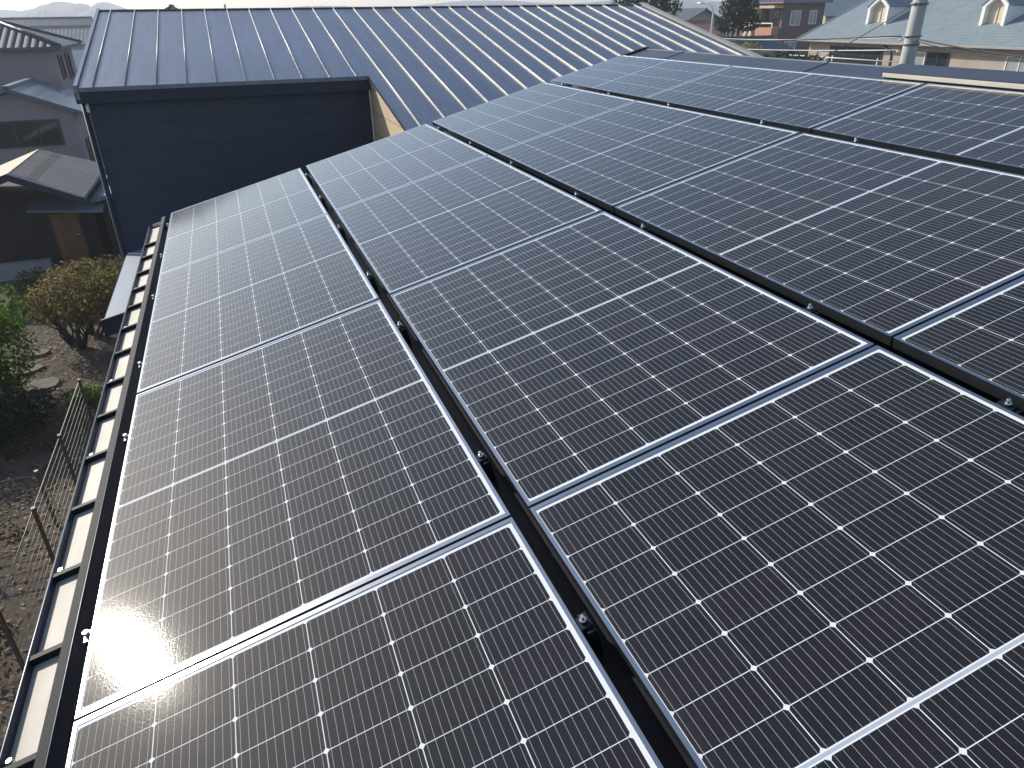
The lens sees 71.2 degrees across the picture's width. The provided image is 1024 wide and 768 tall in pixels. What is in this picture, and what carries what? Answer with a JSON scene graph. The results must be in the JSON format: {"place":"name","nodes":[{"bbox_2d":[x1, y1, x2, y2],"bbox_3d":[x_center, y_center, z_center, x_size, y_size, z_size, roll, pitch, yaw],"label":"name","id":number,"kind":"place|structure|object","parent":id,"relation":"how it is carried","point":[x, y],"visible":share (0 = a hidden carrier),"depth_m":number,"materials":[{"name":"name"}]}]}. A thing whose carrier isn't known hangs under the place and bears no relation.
{"place":"outdoors","nodes":[
{"label":"outdoors","id":0,"kind":"place"},
{"bbox_2d":[0,19,81,90],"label":"tiled house","id":1,"kind":"structure","parent":0,"point":[38,54],"depth_m":31.53,"materials":[{"name":"grey ceramic"}]},
{"bbox_2d":[57,55,67,78],"bbox_3d":[-20.716,-14.613,32.956,0.059,1.000,0.900,-11,29,-18],"label":"window","id":2,"kind":"structure","parent":1,"relation":"in","point":[60,59],"depth_m":32.97,"materials":[{"name":"black glass"}]},
{"bbox_2d":[64,53,74,78],"bbox_3d":[-21.404,-15.402,34.602,0.059,1.100,1.000,-11,29,-18],"label":"window","id":3,"kind":"structure","parent":1,"relation":"in","point":[67,57],"depth_m":34.60,"materials":[{"name":"black glass"}]},
{"bbox_2d":[0,16,92,25],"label":"distant house","id":4,"kind":"structure","parent":0,"point":[47,21],"depth_m":110.00,"materials":[{"name":"grey"}]},
{"bbox_2d":[28,25,90,43],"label":"distant house","id":5,"kind":"structure","parent":0,"point":[80,32],"depth_m":80.35,"materials":[{"name":"grey metal"}]},
{"bbox_2d":[71,44,85,70],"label":"distant house","id":6,"kind":"structure","parent":0,"point":[77,52],"depth_m":53.39,"materials":[{"name":"blue"}]},
{"bbox_2d":[165,4,177,8],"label":"peaked house","id":7,"kind":"structure","parent":0,"point":[170,6],"depth_m":59.01,"materials":[{"name":"grey"}]},
{"bbox_2d":[0,0,724,10],"label":"sky","id":8,"kind":"structure","parent":0,"point":[18,5],"materials":[{"name":"white"}]},
{"bbox_2d":[0,14,735,749],"bbox_3d":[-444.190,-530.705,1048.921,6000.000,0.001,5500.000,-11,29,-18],"label":"ground","id":9,"kind":"structure","parent":0,"point":[86,378],"depth_m":12.36,"materials":[{"name":"soil"}]},
{"bbox_2d":[0,283,41,401],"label":"green bush","id":10,"kind":"object","parent":9,"relation":"on","point":[15,325],"visible":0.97,"depth_m":14.55,"materials":[{"name":"green plant"}]},
{"bbox_2d":[0,258,53,281],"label":"garden wall","id":11,"kind":"structure","parent":9,"relation":"on","point":[9,271],"depth_m":21.47,"materials":[{"name":"concrete"}]},
{"bbox_2d":[10,363,46,376],"bbox_3d":[-10.846,-0.327,15.964,0.649,0.060,0.641,16,32,29],"label":"stepping stone","id":12,"kind":"object","parent":9,"relation":"on","point":[40,368],"visible":0.45,"depth_m":15.92,"materials":[{"name":"grey stone"}]},
{"bbox_2d":[0,379,57,441],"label":"dark shrub","id":13,"kind":"object","parent":9,"relation":"on","point":[20,404],"visible":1,"depth_m":13.33,"materials":[{"name":"green plant"}]},
{"bbox_2d":[0,470,58,526],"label":"cross fence","id":14,"kind":"object","parent":9,"relation":"on","point":[39,480],"visible":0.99,"depth_m":10.69,"materials":[{"name":"metal"}]},
{"bbox_2d":[28,349,50,357],"bbox_3d":[-11.066,-0.719,16.726,0.493,0.060,0.395,-11,29,-18],"label":"stepping stone","id":15,"kind":"object","parent":9,"relation":"on","point":[44,352],"visible":0.7,"depth_m":16.69,"materials":[{"name":"grey stone"}]},
{"bbox_2d":[0,410,82,673],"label":"ground cover","id":16,"kind":"object","parent":9,"relation":"on","point":[17,456],"visible":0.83,"depth_m":12.88,"materials":[{"name":"green plant"}]},
{"bbox_2d":[22,377,61,393],"bbox_3d":[-10.078,0.025,15.266,0.818,0.060,0.640,-11,29,-18],"label":"stepping stone","id":17,"kind":"object","parent":9,"relation":"on","point":[45,384],"visible":0.73,"depth_m":15.22,"materials":[{"name":"grey stone"}]},
{"bbox_2d":[0,379,93,671],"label":"wire fence","id":18,"kind":"object","parent":9,"relation":"on","point":[10,639],"visible":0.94,"depth_m":9.94,"materials":[{"name":"metal"}]},
{"bbox_2d":[7,266,87,303],"bbox_3d":[-12.902,-2.801,19.866,1.989,1.015,1.373,-11,29,-18],"label":"pale shrub","id":19,"kind":"object","parent":9,"relation":"on","point":[20,286],"visible":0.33,"depth_m":19.48,"materials":[{"name":"green plant"}]},
{"bbox_2d":[0,77,105,173],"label":"gabled annex","id":20,"kind":"object","parent":9,"relation":"on","point":[35,114],"visible":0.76,"depth_m":27.82,"materials":[{"name":"grey paint"}]},
{"bbox_2d":[0,119,64,148],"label":"window","id":21,"kind":"structure","parent":20,"relation":"in","point":[43,132],"depth_m":27.72,"materials":[{"name":"black glass"}]},
{"bbox_2d":[85,136,95,160],"bbox_3d":[-17.608,-9.825,29.944,0.059,1.000,1.400,-11,29,-18],"label":"window","id":22,"kind":"structure","parent":20,"relation":"in","point":[89,146],"depth_m":29.73,"materials":[{"name":"grey glass"}]},
{"bbox_2d":[0,149,112,265],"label":"timber shed","id":23,"kind":"structure","parent":9,"relation":"on","point":[48,209],"depth_m":22.12,"materials":[{"name":"grey wood"}]},
{"bbox_2d":[50,213,89,263],"bbox_3d":[-13.883,-4.570,22.493,0.740,1.590,0.115,-11,29,-18],"label":"door","id":24,"kind":"structure","parent":23,"relation":"in","point":[67,228],"depth_m":22.46,"materials":[{"name":"brown wood"}]},
{"bbox_2d":[0,320,116,736],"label":"leaf litter","id":25,"kind":"object","parent":9,"relation":"on","point":[4,550],"visible":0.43,"depth_m":12.33,"materials":[{"name":"brown plant"}]},
{"bbox_2d":[16,254,122,349],"bbox_3d":[-10.399,-1.993,17.349,2.589,1.768,3.402,-11,29,-18],"label":"russet shrub","id":26,"kind":"object","parent":9,"relation":"on","point":[89,287],"visible":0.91,"depth_m":16.67,"materials":[{"name":"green plant"}]},
{"bbox_2d":[58,385,102,404],"bbox_3d":[-8.800,0.250,14.618,0.890,0.367,0.623,-4,28,-5],"label":"garden weed","id":27,"kind":"object","parent":9,"relation":"on","point":[88,390],"visible":0.79,"depth_m":14.58,"materials":[{"name":"green plant"}]},
{"bbox_2d":[92,348,113,356],"bbox_3d":[-9.571,-0.751,16.745,0.475,0.060,0.332,-11,29,-18],"label":"stepping stone","id":28,"kind":"object","parent":9,"relation":"on","point":[102,352],"visible":0.97,"depth_m":16.69,"materials":[{"name":"grey stone"}]},
{"bbox_2d":[90,175,126,261],"bbox_3d":[-12.806,-5.864,24.223,1.650,2.323,4.300,-11,29,-18],"label":"lean to","id":29,"kind":"object","parent":9,"relation":"on","point":[99,195],"visible":0.08,"depth_m":22.44,"materials":[{"name":"grey metal"}]},
{"bbox_2d":[73,2,762,261],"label":"metal roof house","id":30,"kind":"structure","parent":9,"relation":"on","point":[184,108],"depth_m":10.32,"materials":[{"name":"blue"}]},
{"bbox_2d":[0,47,1023,767],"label":"solar house","id":31,"kind":"structure","parent":9,"relation":"on","point":[40,725],"depth_m":2.65,"materials":[{"name":"black"}]},
{"bbox_2d":[82,223,168,646],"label":"clamps","id":32,"kind":"object","parent":31,"relation":"attached to","point":[86,634],"visible":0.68,"depth_m":2.82,"materials":[{"name":"metal"}]},
{"bbox_2d":[160,168,326,273],"bbox_3d":[-2.049,-1.279,5.415,1.134,0.035,1.731,-23,32,-11],"label":"solar module","id":33,"kind":"object","parent":32,"relation":"attached to","point":[221,223],"visible":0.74,"depth_m":5.27,"materials":[{"name":"glass"}]},
{"bbox_2d":[137,213,378,393],"bbox_3d":[-1.436,-0.538,3.971,1.134,0.035,1.731,-23,32,-11],"label":"solar module","id":34,"kind":"object","parent":32,"relation":"attached to","point":[228,303],"visible":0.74,"depth_m":3.76,"materials":[{"name":"glass"}]},
{"bbox_2d":[75,299,510,720],"bbox_3d":[-0.818,0.211,2.514,1.134,0.035,1.731,-23,32,-11],"label":"solar module","id":35,"kind":"object","parent":32,"relation":"attached to","point":[267,487],"visible":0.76,"depth_m":2.20,"materials":[{"name":"glass"}]},
{"bbox_2d":[65,517,663,767],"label":"solar module","id":36,"kind":"object","parent":32,"relation":"attached to","point":[474,651],"visible":1,"depth_m":1.56,"materials":[{"name":"glass"}]},
{"bbox_2d":[304,173,693,767],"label":"mounting rail","id":37,"kind":"object","parent":31,"relation":"attached to","point":[660,738],"visible":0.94,"depth_m":1.84,"materials":[{"name":"black metal"}]},
{"bbox_2d":[306,124,487,214],"bbox_3d":[-0.978,-1.742,5.632,1.134,0.035,1.731,-23,32,-11],"label":"solar module","id":38,"kind":"object","parent":37,"relation":"attached to","point":[363,172],"visible":0.76,"depth_m":5.49,"materials":[{"name":"glass"}]},
{"bbox_2d":[335,154,601,299],"bbox_3d":[-0.365,-1.001,4.188,1.134,0.035,1.731,-23,32,-11],"label":"solar module","id":39,"kind":"object","parent":37,"relation":"attached to","point":[406,236],"visible":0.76,"depth_m":3.99,"materials":[{"name":"glass"}]},
{"bbox_2d":[390,211,873,515],"bbox_3d":[0.253,-0.252,2.730,1.134,0.035,1.731,-23,32,-11],"label":"solar module","id":40,"kind":"object","parent":37,"relation":"on","point":[569,357],"visible":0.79,"depth_m":2.44,"materials":[{"name":"glass"}]},
{"bbox_2d":[530,345,1023,767],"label":"solar module","id":41,"kind":"object","parent":37,"relation":"on","point":[824,568],"visible":1,"depth_m":1.51,"materials":[{"name":"glass"}]},
{"bbox_2d":[561,83,862,143],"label":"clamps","id":42,"kind":"object","parent":31,"relation":"attached to","point":[855,140],"visible":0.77,"depth_m":4.06,"materials":[{"name":"silver metal"}]},
{"bbox_2d":[550,55,731,101],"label":"solar module","id":43,"kind":"object","parent":42,"relation":"attached to","point":[634,78],"visible":0.77,"depth_m":5.90,"materials":[{"name":"glass"}]},
{"bbox_2d":[644,65,924,133],"bbox_3d":[1.622,-1.860,4.590,0.767,0.035,1.731,-23,32,-11],"label":"solar module","id":44,"kind":"object","parent":42,"relation":"attached to","point":[803,102],"visible":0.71,"depth_m":4.40,"materials":[{"name":"glass"}]},
{"bbox_2d":[812,83,1023,174],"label":"solar module","id":45,"kind":"object","parent":42,"relation":"attached to","point":[980,127],"visible":0.91,"depth_m":3.40,"materials":[{"name":"glass"}]},
{"bbox_2d":[438,126,1023,416],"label":"mounting rail","id":46,"kind":"object","parent":31,"relation":"attached to","point":[1008,404],"visible":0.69,"depth_m":2.34,"materials":[{"name":"silver metal"}]},
{"bbox_2d":[432,82,635,155],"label":"solar module","id":47,"kind":"object","parent":46,"relation":"on","point":[493,127],"visible":0.86,"depth_m":5.71,"materials":[{"name":"glass"}]},
{"bbox_2d":[497,100,799,212],"bbox_3d":[0.712,-1.466,4.405,1.134,0.035,1.731,-23,32,-11],"label":"solar module","id":48,"kind":"object","parent":46,"relation":"on","point":[609,160],"visible":0.85,"depth_m":4.21,"materials":[{"name":"glass"}]},
{"bbox_2d":[614,133,1023,345],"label":"solar module","id":49,"kind":"object","parent":46,"relation":"on","point":[884,245],"visible":1,"depth_m":2.76,"materials":[{"name":"glass"}]},
{"bbox_2d":[893,276,1023,409],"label":"solar module","id":50,"kind":"object","parent":46,"relation":"on","point":[978,343],"visible":1,"depth_m":2.01,"materials":[{"name":"glass"}]},
{"bbox_2d":[609,0,682,15],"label":"leafy tree","id":51,"kind":"object","parent":9,"relation":"on","point":[664,5],"visible":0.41,"depth_m":70.25,"materials":[{"name":"green plant"}]},
{"bbox_2d":[697,2,713,32],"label":"street lamp","id":52,"kind":"object","parent":9,"relation":"on","point":[712,13],"visible":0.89,"depth_m":59.35,"materials":[{"name":"grey metal"}]},
{"bbox_2d":[714,0,762,35],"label":"street tree","id":53,"kind":"object","parent":9,"relation":"on","point":[744,15],"visible":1,"depth_m":61.29,"materials":[{"name":"green plant"}]},
{"bbox_2d":[734,41,773,56],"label":"yellow shrub","id":54,"kind":"object","parent":9,"relation":"on","point":[749,46],"visible":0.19,"depth_m":43.58,"materials":[{"name":"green plant"}]},
{"bbox_2d":[721,35,801,56],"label":"grey house","id":55,"kind":"structure","parent":9,"relation":"on","point":[773,46],"depth_m":61.47,"materials":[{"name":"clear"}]},
{"bbox_2d":[759,49,827,60],"bbox_3d":[13.929,-14.501,37.047,3.932,5.221,1.972,6,28,12],"label":"hedge bush","id":56,"kind":"object","parent":9,"relation":"on","point":[785,54],"visible":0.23,"depth_m":35.79,"materials":[{"name":"green plant"}]},
{"bbox_2d":[788,55,915,64],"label":"garden railing","id":57,"kind":"object","parent":9,"relation":"on","point":[832,57],"visible":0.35,"depth_m":49.56,"materials":[{"name":"white metal"}]},
{"bbox_2d":[797,0,1023,71],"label":"slate roof house","id":58,"kind":"structure","parent":9,"relation":"on","point":[997,26],"depth_m":47.61,"materials":[{"name":"blue stone"}]},
{"bbox_2d":[828,45,883,64],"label":"window","id":59,"kind":"structure","parent":58,"relation":"in","point":[869,55],"depth_m":51.93,"materials":[{"name":"grey glass"}]},
{"bbox_2d":[914,52,926,64],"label":"window","id":60,"kind":"structure","parent":58,"relation":"in","point":[920,56],"depth_m":47.28,"materials":[{"name":"white glass"}]},
{"bbox_2d":[925,51,950,66],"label":"window","id":61,"kind":"structure","parent":58,"relation":"in","point":[932,58],"depth_m":46.13,"materials":[{"name":"grey glass"}]},
{"bbox_2d":[1003,56,1023,71],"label":"window","id":62,"kind":"structure","parent":58,"relation":"in","point":[1009,65],"depth_m":41.77,"materials":[{"name":"white paint"}]},
{"bbox_2d":[896,0,928,63],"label":"utility pole","id":63,"kind":"object","parent":9,"relation":"on","point":[914,29],"visible":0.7,"depth_m":17.81,"materials":[{"name":"concrete"}]},
{"bbox_2d":[724,37,901,39],"bbox_3d":[10.529,-15.337,31.554,0.031,0.801,29.948,1,27,3],"label":"overhead cable","id":64,"kind":"object","parent":63,"relation":"attached to","point":[830,39],"visible":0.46,"depth_m":22.41,"materials":[{"name":"grey rubber"}]},
{"bbox_2d":[730,36,901,41],"bbox_3d":[3.334,-13.777,27.969,0.027,0.533,25.681,-16,31,-26],"label":"overhead cable","id":65,"kind":"object","parent":63,"relation":"attached to","point":[819,39],"visible":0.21,"depth_m":19.97,"materials":[{"name":"black rubber"}]},
{"bbox_2d":[748,49,898,50],"bbox_3d":[10.534,-14.909,31.620,0.031,1.041,29.670,1,27,3],"label":"overhead cable","id":66,"kind":"object","parent":63,"relation":"attached to","point":[827,50],"visible":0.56,"depth_m":22.84,"materials":[{"name":"grey rubber"}]},
{"bbox_2d":[817,3,913,60],"bbox_3d":[6.653,-6.544,13.026,0.013,0.764,12.543,15,31,28],"label":"overhead cable","id":67,"kind":"object","parent":63,"relation":"attached to","point":[861,36],"visible":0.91,"depth_m":11.60,"materials":[{"name":"black rubber"}]},
{"bbox_2d":[914,38,1023,57],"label":"overhead cable","id":68,"kind":"object","parent":63,"relation":"attached to","point":[969,48],"visible":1,"depth_m":16.34,"materials":[{"name":"black rubber"}]},
{"bbox_2d":[915,41,1023,62],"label":"overhead cable","id":69,"kind":"object","parent":63,"relation":"attached to","point":[971,53],"visible":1,"depth_m":16.36,"materials":[{"name":"black rubber"}]},
{"bbox_2d":[0,0,736,18],"bbox_3d":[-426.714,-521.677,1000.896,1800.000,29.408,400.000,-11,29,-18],"label":"hills","id":70,"kind":"structure","parent":0,"point":[60,9],"depth_m":918.47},
{"bbox_2d":[669,8,729,36],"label":"grey gable house","id":71,"kind":"structure","parent":0,"point":[695,14],"depth_m":86.69,"materials":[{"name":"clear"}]},
{"bbox_2d":[684,20,720,35],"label":"cream house","id":72,"kind":"structure","parent":0,"point":[705,25],"depth_m":77.86,"materials":[{"name":"paint"}]},
{"bbox_2d":[736,0,833,58],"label":"terracotta house","id":73,"kind":"structure","parent":0,"point":[788,19],"depth_m":75.24,"materials":[{"name":"brown brick"}]},
{"bbox_2d":[764,9,780,26],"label":"window","id":74,"kind":"structure","parent":73,"relation":"in","point":[772,15],"depth_m":75.49,"materials":[{"name":"grey glass"}]},
{"bbox_2d":[784,41,795,49],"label":"window","id":75,"kind":"structure","parent":73,"relation":"in","point":[792,44],"depth_m":75.89,"materials":[{"name":"grey glass"}]},
{"bbox_2d":[789,11,801,25],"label":"window","id":76,"kind":"structure","parent":73,"relation":"in","point":[795,17],"depth_m":74.79,"materials":[{"name":"grey glass"}]},
{"bbox_2d":[808,10,817,23],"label":"window","id":77,"kind":"structure","parent":73,"relation":"in","point":[813,13],"depth_m":75.42,"materials":[{"name":"grey glass"}]},
{"bbox_2d":[822,0,865,23],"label":"pale roof house","id":78,"kind":"structure","parent":0,"point":[835,8],"depth_m":82.57,"materials":[{"name":"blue stone"}]}
]}

